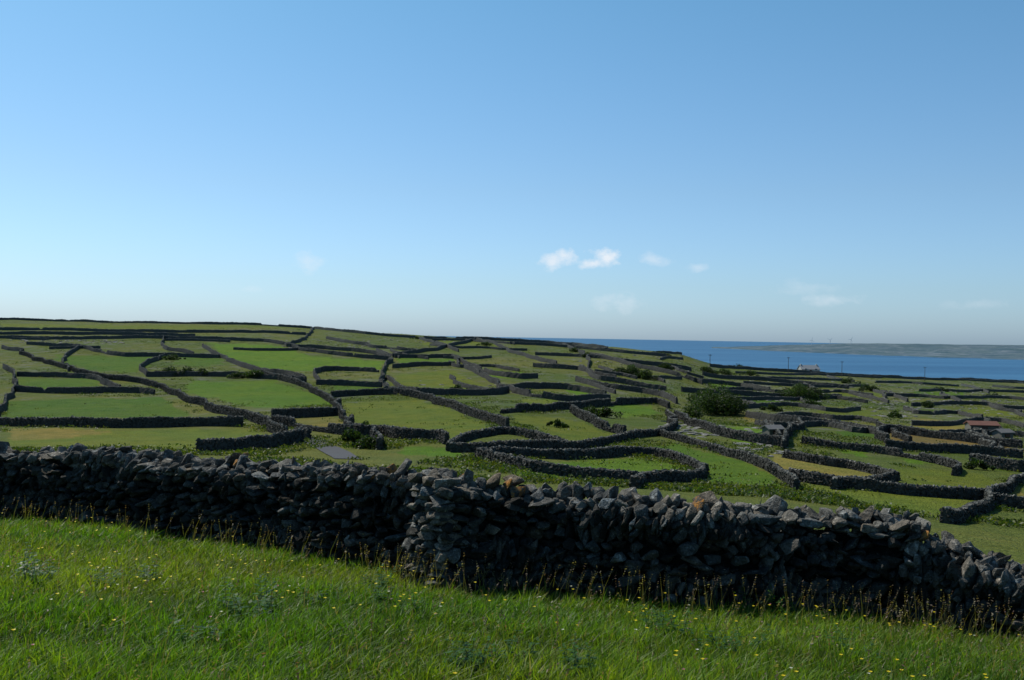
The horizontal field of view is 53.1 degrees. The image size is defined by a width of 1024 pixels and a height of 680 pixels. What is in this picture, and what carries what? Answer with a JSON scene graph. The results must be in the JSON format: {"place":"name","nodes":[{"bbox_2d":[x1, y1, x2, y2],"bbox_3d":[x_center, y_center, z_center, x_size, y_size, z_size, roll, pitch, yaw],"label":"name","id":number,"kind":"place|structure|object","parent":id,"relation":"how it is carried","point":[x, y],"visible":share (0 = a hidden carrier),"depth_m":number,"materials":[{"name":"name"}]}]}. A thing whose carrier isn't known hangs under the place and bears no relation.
{"place":"outdoors","nodes":[
{"label":"outdoors","id":0,"kind":"place"},
{"bbox_2d":[305,439,361,458],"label":"country road","id":1,"kind":"structure","parent":0,"point":[334,451],"depth_m":89.69,"materials":[{"name":"asphalt"}]},
{"bbox_2d":[0,513,1023,679],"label":"meadow grass","id":2,"kind":"structure","parent":0,"point":[143,634],"depth_m":9.60,"materials":[{"name":"plant"}]},
{"bbox_2d":[0,320,1023,679],"bbox_3d":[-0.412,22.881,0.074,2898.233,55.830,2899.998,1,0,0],"label":"ground terrain","id":3,"kind":"structure","parent":0,"point":[276,394],"depth_m":172.61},
{"bbox_2d":[0,363,18,416],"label":"dry stone field wall","id":4,"kind":"structure","parent":3,"relation":"on","point":[7,396],"depth_m":190.44,"materials":[{"name":"stone"}]},
{"bbox_2d":[12,542,59,583],"bbox_3d":[-4.975,2.335,10.601,0.654,0.403,0.441,1,0,30],"label":"nettle plant","id":5,"kind":"object","parent":3,"relation":"on","point":[24,564],"visible":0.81,"depth_m":10.53,"materials":[{"name":"green plant"}]},
{"bbox_2d":[16,371,120,386],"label":"dry stone field wall","id":6,"kind":"structure","parent":3,"relation":"on","point":[105,382],"depth_m":233.20,"materials":[{"name":"stone"}]},
{"bbox_2d":[14,384,154,394],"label":"dry stone field wall","id":7,"kind":"structure","parent":3,"relation":"on","point":[84,389],"depth_m":198.86,"materials":[{"name":"stone"}]},
{"bbox_2d":[0,331,194,335],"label":"dry stone field wall","id":8,"kind":"structure","parent":3,"relation":"on","point":[90,333],"depth_m":403.10,"materials":[{"name":"stone"}]},
{"bbox_2d":[0,415,243,427],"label":"dry stone field wall","id":9,"kind":"structure","parent":3,"relation":"on","point":[160,422],"depth_m":123.23,"materials":[{"name":"stone"}]},
{"bbox_2d":[26,341,219,357],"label":"dry stone field wall","id":10,"kind":"structure","parent":3,"relation":"on","point":[145,354],"depth_m":304.01,"materials":[{"name":"stone"}]},
{"bbox_2d":[0,327,305,334],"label":"dry stone field wall","id":11,"kind":"structure","parent":3,"relation":"on","point":[163,330],"depth_m":427.44,"materials":[{"name":"stone"}]},
{"bbox_2d":[0,317,311,328],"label":"dry stone field wall","id":12,"kind":"structure","parent":3,"relation":"on","point":[167,322],"depth_m":514.58,"materials":[{"name":"stone"}]},
{"bbox_2d":[19,347,311,438],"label":"dry stone field wall","id":13,"kind":"structure","parent":3,"relation":"on","point":[267,422],"depth_m":168.02,"materials":[{"name":"stone"}]},
{"bbox_2d":[152,618,227,641],"bbox_3d":[-2.620,2.363,8.329,0.653,0.228,0.332,1,0,0],"label":"nettle plant","id":14,"kind":"object","parent":3,"relation":"on","point":[203,626],"visible":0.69,"depth_m":8.34,"materials":[{"name":"green plant"}]},
{"bbox_2d":[0,334,390,359],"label":"dry stone field wall","id":15,"kind":"structure","parent":3,"relation":"on","point":[367,356],"depth_m":372.37,"materials":[{"name":"stone"}]},
{"bbox_2d":[2,463,414,571],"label":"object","id":16,"kind":"object","parent":3,"relation":"on","point":[317,518],"visible":0.06,"depth_m":16.45,"materials":[{"name":"stone"}]},
{"bbox_2d":[147,370,306,381],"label":"dry stone field wall","id":17,"kind":"structure","parent":3,"relation":"on","point":[156,373],"depth_m":235.19,"materials":[{"name":"stone"}]},
{"bbox_2d":[0,441,463,574],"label":"dry stone wall","id":18,"kind":"structure","parent":3,"relation":"on","point":[227,477],"depth_m":16.53,"materials":[{"name":"stone"}]},
{"bbox_2d":[218,574,278,612],"bbox_3d":[-2.488,2.444,9.799,0.637,0.409,0.413,1,0,-40],"label":"nettle plant","id":19,"kind":"object","parent":3,"relation":"on","point":[259,595],"visible":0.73,"depth_m":9.88,"materials":[{"name":"green plant"}]},
{"bbox_2d":[194,428,304,451],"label":"dry stone field wall","id":20,"kind":"structure","parent":3,"relation":"on","point":[273,440],"depth_m":91.58,"materials":[{"name":"stone"}]},
{"bbox_2d":[202,343,304,375],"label":"dry stone field wall","id":21,"kind":"structure","parent":3,"relation":"on","point":[242,364],"depth_m":260.44,"materials":[{"name":"stone"}]},
{"bbox_2d":[231,593,276,621],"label":"nettle plant","id":22,"kind":"object","parent":3,"relation":"on","point":[250,601],"visible":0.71,"depth_m":9.39,"materials":[{"name":"green plant"}]},
{"bbox_2d":[233,347,310,350],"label":"dry stone field wall","id":23,"kind":"structure","parent":3,"relation":"on","point":[266,349],"depth_m":327.98,"materials":[{"name":"stone"}]},
{"bbox_2d":[271,406,338,417],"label":"dry stone field wall","id":24,"kind":"structure","parent":3,"relation":"on","point":[305,412],"depth_m":138.68,"materials":[{"name":"stone"}]},
{"bbox_2d":[261,369,363,433],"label":"dry stone field wall","id":25,"kind":"structure","parent":3,"relation":"on","point":[332,400],"depth_m":178.88,"materials":[{"name":"stone"}]},
{"bbox_2d":[272,414,353,434],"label":"dry stone field wall","id":26,"kind":"structure","parent":3,"relation":"on","point":[330,428],"depth_m":116.55,"materials":[{"name":"stone"}]},
{"bbox_2d":[287,343,393,387],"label":"dry stone field wall","id":27,"kind":"structure","parent":3,"relation":"on","point":[389,360],"depth_m":327.32,"materials":[{"name":"stone"}]},
{"bbox_2d":[313,365,378,379],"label":"dry stone field wall","id":28,"kind":"structure","parent":3,"relation":"on","point":[337,368],"depth_m":260.10,"materials":[{"name":"stone"}]},
{"bbox_2d":[316,379,381,386],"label":"dry stone field wall","id":29,"kind":"structure","parent":3,"relation":"on","point":[341,382],"depth_m":215.41,"materials":[{"name":"stone"}]},
{"bbox_2d":[340,427,369,443],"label":"bush","id":30,"kind":"object","parent":3,"relation":"on","point":[353,436],"visible":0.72,"depth_m":98.94,"materials":[{"name":"green plant"}]},
{"bbox_2d":[349,435,385,448],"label":"bush","id":31,"kind":"object","parent":3,"relation":"on","point":[365,441],"visible":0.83,"depth_m":93.61,"materials":[{"name":"green plant"}]},
{"bbox_2d":[356,424,384,449],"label":"dry stone field wall","id":32,"kind":"structure","parent":3,"relation":"on","point":[371,430],"depth_m":101.06,"materials":[{"name":"stone"}]},
{"bbox_2d":[326,336,416,350],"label":"dry stone field wall","id":33,"kind":"structure","parent":3,"relation":"on","point":[366,344],"depth_m":365.67,"materials":[{"name":"stone"}]},
{"bbox_2d":[378,424,449,444],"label":"dry stone field wall","id":34,"kind":"structure","parent":3,"relation":"on","point":[442,436],"depth_m":103.47,"materials":[{"name":"stone"}]},
{"bbox_2d":[314,326,519,340],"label":"dry stone field wall","id":35,"kind":"structure","parent":3,"relation":"on","point":[398,335],"depth_m":459.81,"materials":[{"name":"stone"}]},
{"bbox_2d":[331,387,509,426],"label":"dry stone field wall","id":36,"kind":"structure","parent":3,"relation":"on","point":[474,412],"depth_m":167.08,"materials":[{"name":"stone"}]},
{"bbox_2d":[392,361,454,367],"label":"dry stone field wall","id":37,"kind":"structure","parent":3,"relation":"on","point":[411,364],"depth_m":277.44,"materials":[{"name":"stone"}]},
{"bbox_2d":[394,353,459,363],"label":"dry stone field wall","id":38,"kind":"structure","parent":3,"relation":"on","point":[403,355],"depth_m":312.68,"materials":[{"name":"stone"}]},
{"bbox_2d":[392,337,475,357],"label":"dry stone field wall","id":39,"kind":"structure","parent":3,"relation":"on","point":[425,349],"depth_m":353.28,"materials":[{"name":"stone"}]},
{"bbox_2d":[388,385,509,395],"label":"dry stone field wall","id":40,"kind":"structure","parent":3,"relation":"on","point":[498,390],"depth_m":184.91,"materials":[{"name":"stone"}]},
{"bbox_2d":[440,643,489,674],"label":"nettle plant","id":41,"kind":"object","parent":3,"relation":"on","point":[464,653],"visible":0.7,"depth_m":8.10,"materials":[{"name":"green plant"}]},
{"bbox_2d":[430,343,527,350],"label":"dry stone field wall","id":42,"kind":"structure","parent":3,"relation":"on","point":[498,348],"depth_m":374.66,"materials":[{"name":"stone"}]},
{"bbox_2d":[445,630,520,673],"bbox_3d":[-0.213,2.505,8.312,0.593,0.263,0.391,1,0,-36],"label":"nettle plant","id":43,"kind":"object","parent":3,"relation":"on","point":[470,654],"visible":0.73,"depth_m":8.27,"materials":[{"name":"green plant"}]},
{"bbox_2d":[458,356,537,378],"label":"dry stone field wall","id":44,"kind":"structure","parent":3,"relation":"on","point":[511,374],"depth_m":239.99,"materials":[{"name":"stone"}]},
{"bbox_2d":[445,426,564,450],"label":"dry stone field wall","id":45,"kind":"structure","parent":3,"relation":"on","point":[499,430],"depth_m":106.12,"materials":[{"name":"stone"}]},
{"bbox_2d":[449,438,567,452],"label":"dry stone field wall","id":46,"kind":"structure","parent":3,"relation":"on","point":[460,447],"depth_m":90.67,"materials":[{"name":"stone"}]},
{"bbox_2d":[0,517,1020,679],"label":"buttercups","id":47,"kind":"object","parent":3,"relation":"on","point":[488,608],"visible":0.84,"depth_m":10.53,"materials":[{"name":"yellow plant"}]},
{"bbox_2d":[0,322,1023,527],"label":"rough scrub","id":48,"kind":"object","parent":3,"relation":"on","point":[787,492],"visible":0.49,"depth_m":87.62,"materials":[{"name":"green plant"}]},
{"bbox_2d":[0,493,1023,679],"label":"seeding grass stalks","id":49,"kind":"object","parent":3,"relation":"on","point":[688,598],"visible":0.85,"depth_m":11.21,"materials":[{"name":"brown plant"}]},
{"bbox_2d":[2,338,1023,456],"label":"limestone outcrops","id":50,"kind":"object","parent":3,"relation":"on","point":[692,432],"visible":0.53,"depth_m":239.64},
{"bbox_2d":[476,337,556,363],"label":"dry stone field wall","id":51,"kind":"structure","parent":3,"relation":"on","point":[538,358],"depth_m":338.83,"materials":[{"name":"stone"}]},
{"bbox_2d":[481,445,560,459],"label":"dry stone field wall","id":52,"kind":"structure","parent":3,"relation":"on","point":[550,453],"depth_m":85.56,"materials":[{"name":"stone"}]},
{"bbox_2d":[462,362,610,400],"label":"dry stone field wall","id":53,"kind":"structure","parent":3,"relation":"on","point":[527,392],"depth_m":187.09,"materials":[{"name":"stone"}]},
{"bbox_2d":[496,337,607,347],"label":"dry stone field wall","id":54,"kind":"structure","parent":3,"relation":"on","point":[558,342],"depth_m":448.77,"materials":[{"name":"stone"}]},
{"bbox_2d":[500,382,606,393],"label":"dry stone field wall","id":55,"kind":"structure","parent":3,"relation":"on","point":[547,385],"depth_m":211.65,"materials":[{"name":"stone"}]},
{"bbox_2d":[474,447,649,481],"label":"dry stone field wall","id":56,"kind":"structure","parent":3,"relation":"on","point":[544,467],"depth_m":71.31,"materials":[{"name":"stone"}]},
{"bbox_2d":[556,633,596,677],"bbox_3d":[0.516,2.538,8.157,0.279,0.307,0.410,1,0,-31],"label":"nettle plant","id":57,"kind":"object","parent":3,"relation":"on","point":[573,652],"visible":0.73,"depth_m":8.20,"materials":[{"name":"green plant"}]},
{"bbox_2d":[500,397,670,413],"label":"dry stone field wall","id":58,"kind":"structure","parent":3,"relation":"on","point":[555,406],"depth_m":168.29,"materials":[{"name":"stone"}]},
{"bbox_2d":[510,341,666,356],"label":"dry stone field wall","id":59,"kind":"structure","parent":3,"relation":"on","point":[598,349],"depth_m":393.24,"materials":[{"name":"stone"}]},
{"bbox_2d":[569,404,626,433],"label":"dry stone field wall","id":60,"kind":"structure","parent":3,"relation":"on","point":[591,418],"depth_m":129.57,"materials":[{"name":"stone"}]},
{"bbox_2d":[533,362,666,390],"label":"dry stone field wall","id":61,"kind":"structure","parent":3,"relation":"on","point":[591,374],"depth_m":242.99,"materials":[{"name":"stone"}]},
{"bbox_2d":[535,352,691,370],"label":"dry stone field wall","id":62,"kind":"structure","parent":3,"relation":"on","point":[657,363],"depth_m":331.35,"materials":[{"name":"stone"}]},
{"bbox_2d":[559,409,678,448],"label":"dry stone field wall","id":63,"kind":"structure","parent":3,"relation":"on","point":[672,421],"depth_m":114.35,"materials":[{"name":"stone"}]},
{"bbox_2d":[575,376,677,403],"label":"dry stone field wall","id":64,"kind":"structure","parent":3,"relation":"on","point":[665,395],"depth_m":220.02,"materials":[{"name":"stone"}]},
{"bbox_2d":[556,445,709,473],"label":"dry stone field wall","id":65,"kind":"structure","parent":3,"relation":"on","point":[610,451],"depth_m":92.19,"materials":[{"name":"stone"}]},
{"bbox_2d":[590,352,702,384],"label":"dry stone field wall","id":66,"kind":"structure","parent":3,"relation":"on","point":[664,370],"depth_m":294.02,"materials":[{"name":"stone"}]},
{"bbox_2d":[640,604,693,636],"bbox_3d":[1.608,2.869,10.405,0.396,0.359,0.600,1,0,-38],"label":"nettle plant","id":67,"kind":"object","parent":3,"relation":"on","point":[669,615],"visible":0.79,"depth_m":10.35,"materials":[{"name":"green plant"}]},
{"bbox_2d":[629,460,707,488],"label":"dry stone field wall","id":68,"kind":"structure","parent":3,"relation":"on","point":[675,475],"depth_m":73.67,"materials":[{"name":"stone"}]},
{"bbox_2d":[398,468,1023,640],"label":"dry stone wall","id":69,"kind":"structure","parent":3,"relation":"on","point":[627,513],"depth_m":12.94,"materials":[{"name":"stone"}]},
{"bbox_2d":[426,499,1023,631],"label":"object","id":70,"kind":"object","parent":69,"relation":"in","point":[676,561],"visible":0.05,"depth_m":13.17,"materials":[{"name":"stone"}]},
{"bbox_2d":[686,628,742,657],"bbox_3d":[1.951,2.841,9.489,0.466,0.271,0.562,1,0,-30],"label":"nettle plant","id":71,"kind":"object","parent":3,"relation":"on","point":[725,636],"visible":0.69,"depth_m":9.54,"materials":[{"name":"green plant"}]},
{"bbox_2d":[685,382,748,415],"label":"bush","id":72,"kind":"object","parent":3,"relation":"on","point":[715,403],"visible":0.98,"depth_m":183.43,"materials":[{"name":"green plant"}]},
{"bbox_2d":[674,410,781,445],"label":"dry stone field wall","id":73,"kind":"structure","parent":3,"relation":"on","point":[744,435],"depth_m":126.06,"materials":[{"name":"stone"}]},
{"bbox_2d":[658,429,800,489],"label":"dry stone field wall","id":74,"kind":"structure","parent":3,"relation":"on","point":[777,470],"depth_m":98.89,"materials":[{"name":"stone"}]},
{"bbox_2d":[693,377,769,388],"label":"dry stone field wall","id":75,"kind":"structure","parent":3,"relation":"on","point":[731,383],"depth_m":287.64,"materials":[{"name":"stone"}]},
{"bbox_2d":[697,615,772,654],"bbox_3d":[2.155,2.816,9.761,0.694,0.389,0.461,1,0,-37],"label":"nettle plant","id":76,"kind":"object","parent":3,"relation":"on","point":[739,634],"visible":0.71,"depth_m":9.76,"materials":[{"name":"green plant"}]},
{"bbox_2d":[681,386,841,396],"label":"dry stone field wall","id":77,"kind":"structure","parent":3,"relation":"on","point":[737,392],"depth_m":243.18,"materials":[{"name":"stone"}]},
{"bbox_2d":[702,371,848,388],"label":"dry stone field wall","id":78,"kind":"structure","parent":3,"relation":"on","point":[764,378],"depth_m":326.89,"materials":[{"name":"stone"}]},
{"bbox_2d":[780,417,804,449],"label":"dry stone field wall","id":79,"kind":"structure","parent":3,"relation":"on","point":[788,431],"depth_m":131.26,"materials":[{"name":"stone"}]},
{"bbox_2d":[719,386,872,394],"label":"dry stone field wall","id":80,"kind":"structure","parent":3,"relation":"on","point":[776,390],"depth_m":272.89,"materials":[{"name":"stone"}]},
{"bbox_2d":[777,383,820,400],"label":"bush","id":81,"kind":"object","parent":3,"relation":"on","point":[798,390],"visible":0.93,"depth_m":243.25,"materials":[{"name":"green plant"}]},
{"bbox_2d":[744,402,860,412],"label":"dry stone field wall","id":82,"kind":"structure","parent":3,"relation":"on","point":[816,407],"depth_m":206.74,"materials":[{"name":"stone"}]},
{"bbox_2d":[739,395,867,402],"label":"dry stone field wall","id":83,"kind":"structure","parent":3,"relation":"on","point":[840,397],"depth_m":239.90,"materials":[{"name":"stone"}]},
{"bbox_2d":[743,381,864,387],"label":"dry stone field wall","id":84,"kind":"structure","parent":3,"relation":"on","point":[790,384],"depth_m":310.55,"materials":[{"name":"stone"}]},
{"bbox_2d":[735,371,881,377],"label":"dry stone field wall","id":85,"kind":"structure","parent":3,"relation":"on","point":[782,373],"depth_m":414.66,"materials":[{"name":"stone"}]},
{"bbox_2d":[754,419,867,432],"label":"dry stone field wall","id":86,"kind":"structure","parent":3,"relation":"on","point":[839,425],"depth_m":158.66,"materials":[{"name":"stone"}]},
{"bbox_2d":[745,411,883,433],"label":"dry stone field wall","id":87,"kind":"structure","parent":3,"relation":"on","point":[775,417],"depth_m":169.15,"materials":[{"name":"stone"}]},
{"bbox_2d":[774,411,877,423],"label":"dry stone field wall","id":88,"kind":"structure","parent":3,"relation":"on","point":[846,417],"depth_m":183.75,"materials":[{"name":"stone"}]},
{"bbox_2d":[781,449,900,480],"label":"dry stone field wall","id":89,"kind":"structure","parent":3,"relation":"on","point":[831,461],"depth_m":99.22,"materials":[{"name":"stone"}]},
{"bbox_2d":[829,470,898,489],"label":"dry stone field wall","id":90,"kind":"structure","parent":3,"relation":"on","point":[837,483],"depth_m":82.00,"materials":[{"name":"stone"}]},
{"bbox_2d":[710,363,1023,381],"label":"dry stone field wall","id":91,"kind":"structure","parent":3,"relation":"on","point":[801,371],"depth_m":431.17,"materials":[{"name":"stone"}]},
{"bbox_2d":[800,435,962,475],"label":"dry stone field wall","id":92,"kind":"structure","parent":3,"relation":"on","point":[955,466],"depth_m":116.18,"materials":[{"name":"stone"}]},
{"bbox_2d":[788,467,985,499],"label":"dry stone field wall","id":93,"kind":"structure","parent":3,"relation":"on","point":[898,488],"depth_m":77.75,"materials":[{"name":"stone"}]},
{"bbox_2d":[876,421,912,441],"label":"dry stone field wall","id":94,"kind":"structure","parent":3,"relation":"on","point":[895,432],"depth_m":143.73,"materials":[{"name":"stone"}]},
{"bbox_2d":[875,380,958,386],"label":"dry stone field wall","id":95,"kind":"structure","parent":3,"relation":"on","point":[900,381],"depth_m":382.79,"materials":[{"name":"stone"}]},
{"bbox_2d":[903,406,982,416],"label":"dry stone field wall","id":96,"kind":"structure","parent":3,"relation":"on","point":[941,411],"depth_m":218.82,"materials":[{"name":"stone"}]},
{"bbox_2d":[874,423,1022,447],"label":"dry stone field wall","id":97,"kind":"structure","parent":3,"relation":"on","point":[879,433],"depth_m":149.12,"materials":[{"name":"stone"}]},
{"bbox_2d":[885,438,1023,458],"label":"dry stone field wall","id":98,"kind":"structure","parent":3,"relation":"on","point":[992,450],"depth_m":125.15,"materials":[{"name":"stone"}]},
{"bbox_2d":[886,393,1023,399],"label":"dry stone field wall","id":99,"kind":"structure","parent":3,"relation":"on","point":[958,396],"depth_m":281.95,"materials":[{"name":"stone"}]},
{"bbox_2d":[911,416,1023,427],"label":"dry stone field wall","id":100,"kind":"structure","parent":3,"relation":"on","point":[954,422],"depth_m":181.71,"materials":[{"name":"stone"}]},
{"bbox_2d":[911,400,1023,408],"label":"dry stone field wall","id":101,"kind":"structure","parent":3,"relation":"on","point":[956,402],"depth_m":254.51,"materials":[{"name":"stone"}]},
{"bbox_2d":[919,388,1023,392],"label":"dry stone field wall","id":102,"kind":"structure","parent":3,"relation":"on","point":[971,390],"depth_m":348.42,"materials":[{"name":"stone"}]},
{"bbox_2d":[962,457,995,469],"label":"bush","id":103,"kind":"object","parent":3,"relation":"on","point":[973,463],"visible":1,"depth_m":105.60,"materials":[{"name":"green plant"}]},
{"bbox_2d":[939,472,1023,523],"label":"dry stone field wall","id":104,"kind":"structure","parent":3,"relation":"on","point":[962,513],"depth_m":67.72,"materials":[{"name":"stone"}]},
{"bbox_2d":[963,421,1000,429],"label":"tin roofed shed","id":105,"kind":"structure","parent":3,"relation":"on","point":[989,425],"depth_m":167.43,"materials":[{"name":"metal"}]},
{"bbox_2d":[968,453,1023,471],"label":"dry stone field wall","id":106,"kind":"structure","parent":3,"relation":"on","point":[1013,465],"depth_m":107.71,"materials":[{"name":"stone"}]},
{"bbox_2d":[992,492,1023,508],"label":"dry stone field wall","id":107,"kind":"structure","parent":3,"relation":"on","point":[1013,501],"depth_m":74.74,"materials":[{"name":"stone"}]},
{"bbox_2d":[0,0,1023,344],"label":"sky","id":108,"kind":"structure","parent":0,"point":[839,171],"materials":[{"name":"blue"}]},
{"bbox_2d":[446,336,1023,380],"bbox_3d":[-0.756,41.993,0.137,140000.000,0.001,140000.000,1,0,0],"label":"sea","id":109,"kind":"structure","parent":0,"point":[983,368],"depth_m":2458.64,"materials":[{"name":"liquid"}]},
{"bbox_2d":[712,343,1023,359],"bbox_3d":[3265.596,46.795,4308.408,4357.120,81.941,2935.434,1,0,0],"label":"distant island","id":110,"kind":"structure","parent":0,"point":[1014,352],"depth_m":4270.69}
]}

